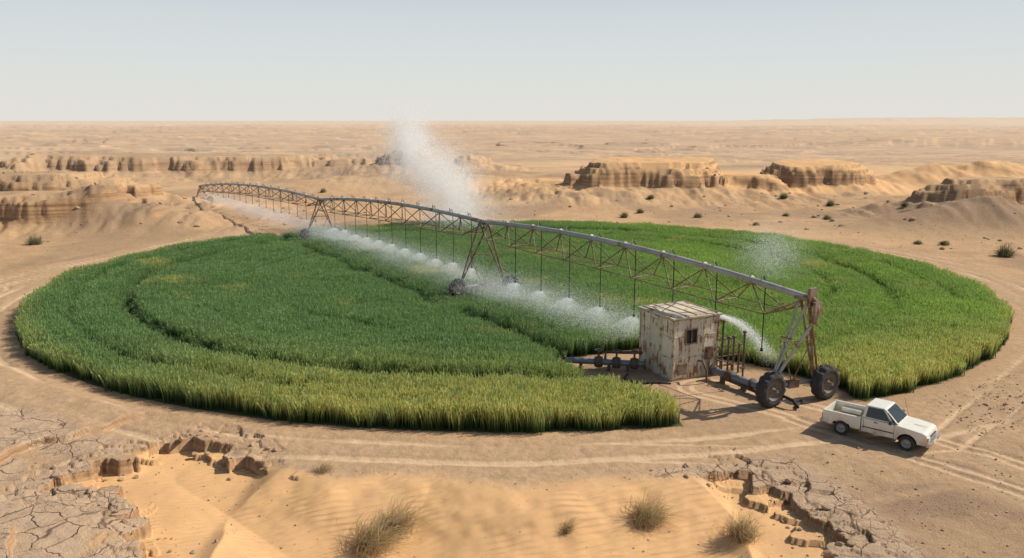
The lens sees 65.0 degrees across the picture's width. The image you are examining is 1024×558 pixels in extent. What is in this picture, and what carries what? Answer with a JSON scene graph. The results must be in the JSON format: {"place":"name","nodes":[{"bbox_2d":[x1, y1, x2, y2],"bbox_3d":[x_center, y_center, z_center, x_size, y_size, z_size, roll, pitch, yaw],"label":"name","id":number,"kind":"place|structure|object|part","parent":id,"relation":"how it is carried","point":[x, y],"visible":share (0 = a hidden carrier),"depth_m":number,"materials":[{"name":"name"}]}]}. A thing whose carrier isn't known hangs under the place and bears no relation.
{"place":"outdoors","nodes":[
{"label":"outdoors","id":0,"kind":"place"},
{"bbox_2d":[182,90,823,365],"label":"water spray","id":1,"kind":"object","parent":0,"point":[448,180],"visible":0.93,"depth_m":80.39,"materials":[{"name":"white liquid"}]},
{"bbox_2d":[0,117,1023,557],"bbox_3d":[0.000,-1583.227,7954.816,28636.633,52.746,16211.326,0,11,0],"label":"desert ground","id":2,"kind":"structure","parent":0,"point":[608,171],"depth_m":31.80,"materials":[{"name":"beige sand"}]},
{"bbox_2d":[22,235,46,244],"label":"desert bush","id":3,"kind":"object","parent":2,"relation":"on","point":[33,240],"visible":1,"depth_m":74.81,"materials":[{"name":"plant"}]},
{"bbox_2d":[313,456,344,475],"bbox_3d":[-6.103,6.152,26.699,1.046,0.459,1.088,4,12,20],"label":"dry shrub","id":4,"kind":"object","parent":2,"relation":"on","point":[325,469],"visible":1,"depth_m":26.63,"materials":[{"name":"beige plant"}]},
{"bbox_2d":[336,504,421,557],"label":"dry shrub","id":5,"kind":"object","parent":2,"relation":"on","point":[371,543],"visible":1,"depth_m":23.41,"materials":[{"name":"beige plant"}]},
{"bbox_2d":[374,494,438,542],"bbox_3d":[-3.182,6.980,24.200,2.354,1.243,2.450,0,11,0],"label":"dry shrub","id":6,"kind":"object","parent":2,"relation":"on","point":[405,520],"visible":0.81,"depth_m":24.12,"materials":[{"name":"beige plant"}]},
{"bbox_2d":[0,167,1023,557],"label":"scattered stones","id":7,"kind":"object","parent":2,"relation":"on","point":[824,507],"visible":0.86,"depth_m":27.05,"materials":[{"name":"stone"}]},
{"bbox_2d":[193,181,839,407],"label":"pivot irrigator","id":8,"kind":"object","parent":2,"relation":"on","point":[823,381],"visible":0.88,"depth_m":39.85,"materials":[{"name":"metal"}]},
{"bbox_2d":[560,512,584,534],"bbox_3d":[1.785,7.282,23.917,1.002,0.480,0.872,0,11,0],"label":"dry shrub","id":9,"kind":"object","parent":2,"relation":"on","point":[569,526],"visible":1,"depth_m":23.89,"materials":[{"name":"beige plant"}]},
{"bbox_2d":[619,211,627,217],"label":"desert bush","id":10,"kind":"object","parent":2,"relation":"on","point":[623,215],"visible":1,"depth_m":95.77,"materials":[{"name":"green plant"}]},
{"bbox_2d":[636,208,644,212],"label":"desert bush","id":11,"kind":"object","parent":2,"relation":"on","point":[640,210],"visible":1,"depth_m":100.06,"materials":[{"name":"green plant"}]},
{"bbox_2d":[647,194,656,198],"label":"desert bush","id":12,"kind":"object","parent":2,"relation":"on","point":[651,196],"visible":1,"depth_m":109.79,"materials":[{"name":"plant"}]},
{"bbox_2d":[626,485,694,532],"bbox_3d":[4.367,6.891,24.616,2.386,0.978,2.506,0,11,0],"label":"dry shrub","id":13,"kind":"object","parent":2,"relation":"on","point":[649,515],"visible":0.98,"depth_m":24.30,"materials":[{"name":"beige plant"}]},
{"bbox_2d":[640,310,718,380],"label":"walls","id":14,"kind":"structure","parent":2,"relation":"on","point":[681,349],"depth_m":36.06,"materials":[{"name":"metal"}]},
{"bbox_2d":[649,317,661,373],"bbox_3d":[6.520,3.016,36.603,0.052,2.500,0.870,-5,12,-24],"label":"door","id":15,"kind":"structure","parent":14,"relation":"attached to","point":[655,344],"depth_m":36.59,"materials":[{"name":"paint"}]},
{"bbox_2d":[639,309,719,380],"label":"frame ribs","id":16,"kind":"object","parent":14,"relation":"attached to","point":[672,352],"visible":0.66,"depth_m":36.03,"materials":[{"name":"paint"}]},
{"bbox_2d":[638,300,722,320],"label":"roof","id":17,"kind":"structure","parent":14,"relation":"on","point":[679,310],"depth_m":36.55,"materials":[{"name":"beige metal"}]},
{"bbox_2d":[685,328,697,344],"bbox_3d":[7.988,2.550,35.715,0.680,0.720,0.020,-5,12,-24],"label":"window frame","id":18,"kind":"object","parent":14,"relation":"attached to","point":[691,337],"visible":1,"depth_m":35.70,"materials":[{"name":"brown metal"}]},
{"bbox_2d":[686,329,696,343],"bbox_3d":[7.974,2.544,35.743,0.560,0.620,0.050,-5,12,-24],"label":"window opening","id":19,"kind":"object","parent":14,"relation":"in","point":[693,333],"depth_m":35.73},
{"bbox_2d":[677,346,713,375],"bbox_3d":[8.238,3.768,36.023,1.910,1.350,0.165,-5,12,-24],"label":"electrical box","id":20,"kind":"object","parent":14,"relation":"attached to","point":[682,368],"visible":0.95,"depth_m":36.13,"materials":[{"name":"metal"}]},
{"bbox_2d":[564,318,802,408],"bbox_3d":[7.774,3.183,36.239,10.756,2.885,4.158,6,13,28],"label":"pump pipework","id":21,"kind":"object","parent":2,"relation":"on","point":[727,375],"visible":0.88,"depth_m":36.59,"materials":[{"name":"grey metal"}]},
{"bbox_2d":[692,213,703,217],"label":"desert bush","id":22,"kind":"object","parent":2,"relation":"on","point":[696,215],"visible":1,"depth_m":95.83,"materials":[{"name":"green plant"}]},
{"bbox_2d":[713,506,768,546],"bbox_3d":[6.742,7.128,23.644,1.938,0.928,1.996,7,13,31],"label":"dry shrub","id":23,"kind":"object","parent":2,"relation":"on","point":[740,531],"visible":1,"depth_m":23.48,"materials":[{"name":"beige plant"}]},
{"bbox_2d":[779,192,788,198],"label":"desert bush","id":24,"kind":"object","parent":2,"relation":"on","point":[784,195],"visible":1,"depth_m":112.62,"materials":[{"name":"plant"}]},
{"bbox_2d":[821,213,833,219],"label":"desert bush","id":25,"kind":"object","parent":2,"relation":"on","point":[826,217],"visible":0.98,"depth_m":94.20,"materials":[{"name":"plant"}]},
{"bbox_2d":[824,199,838,205],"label":"desert bush","id":26,"kind":"object","parent":2,"relation":"on","point":[830,203],"visible":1,"depth_m":107.83,"materials":[{"name":"plant"}]},
{"bbox_2d":[820,398,939,450],"bbox_3d":[13.422,5.071,29.387,3.823,1.537,1.635,10,15,40],"label":"pickup truck","id":27,"kind":"object","parent":2,"relation":"on","point":[885,418],"visible":1,"depth_m":28.90,"materials":[{"name":"white paint"}]},
{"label":"windows","id":28,"kind":"part","parent":27,"relation":"part of","materials":[{"name":"grey glass"}]},
{"bbox_2d":[938,240,951,245],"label":"desert bush","id":29,"kind":"object","parent":2,"relation":"on","point":[945,243],"visible":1,"depth_m":74.21,"materials":[{"name":"plant"}]},
{"bbox_2d":[988,241,1021,257],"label":"desert bush","id":30,"kind":"object","parent":2,"relation":"on","point":[1003,251],"visible":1,"depth_m":68.22,"materials":[{"name":"plant"}]},
{"bbox_2d":[0,0,1023,120],"label":"sky","id":31,"kind":"structure","parent":0,"point":[61,60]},
{"bbox_2d":[11,219,1015,433],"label":"wheat field","id":32,"kind":"structure","parent":0,"point":[289,326],"depth_m":42.90,"materials":[{"name":"green plant"}]}
]}

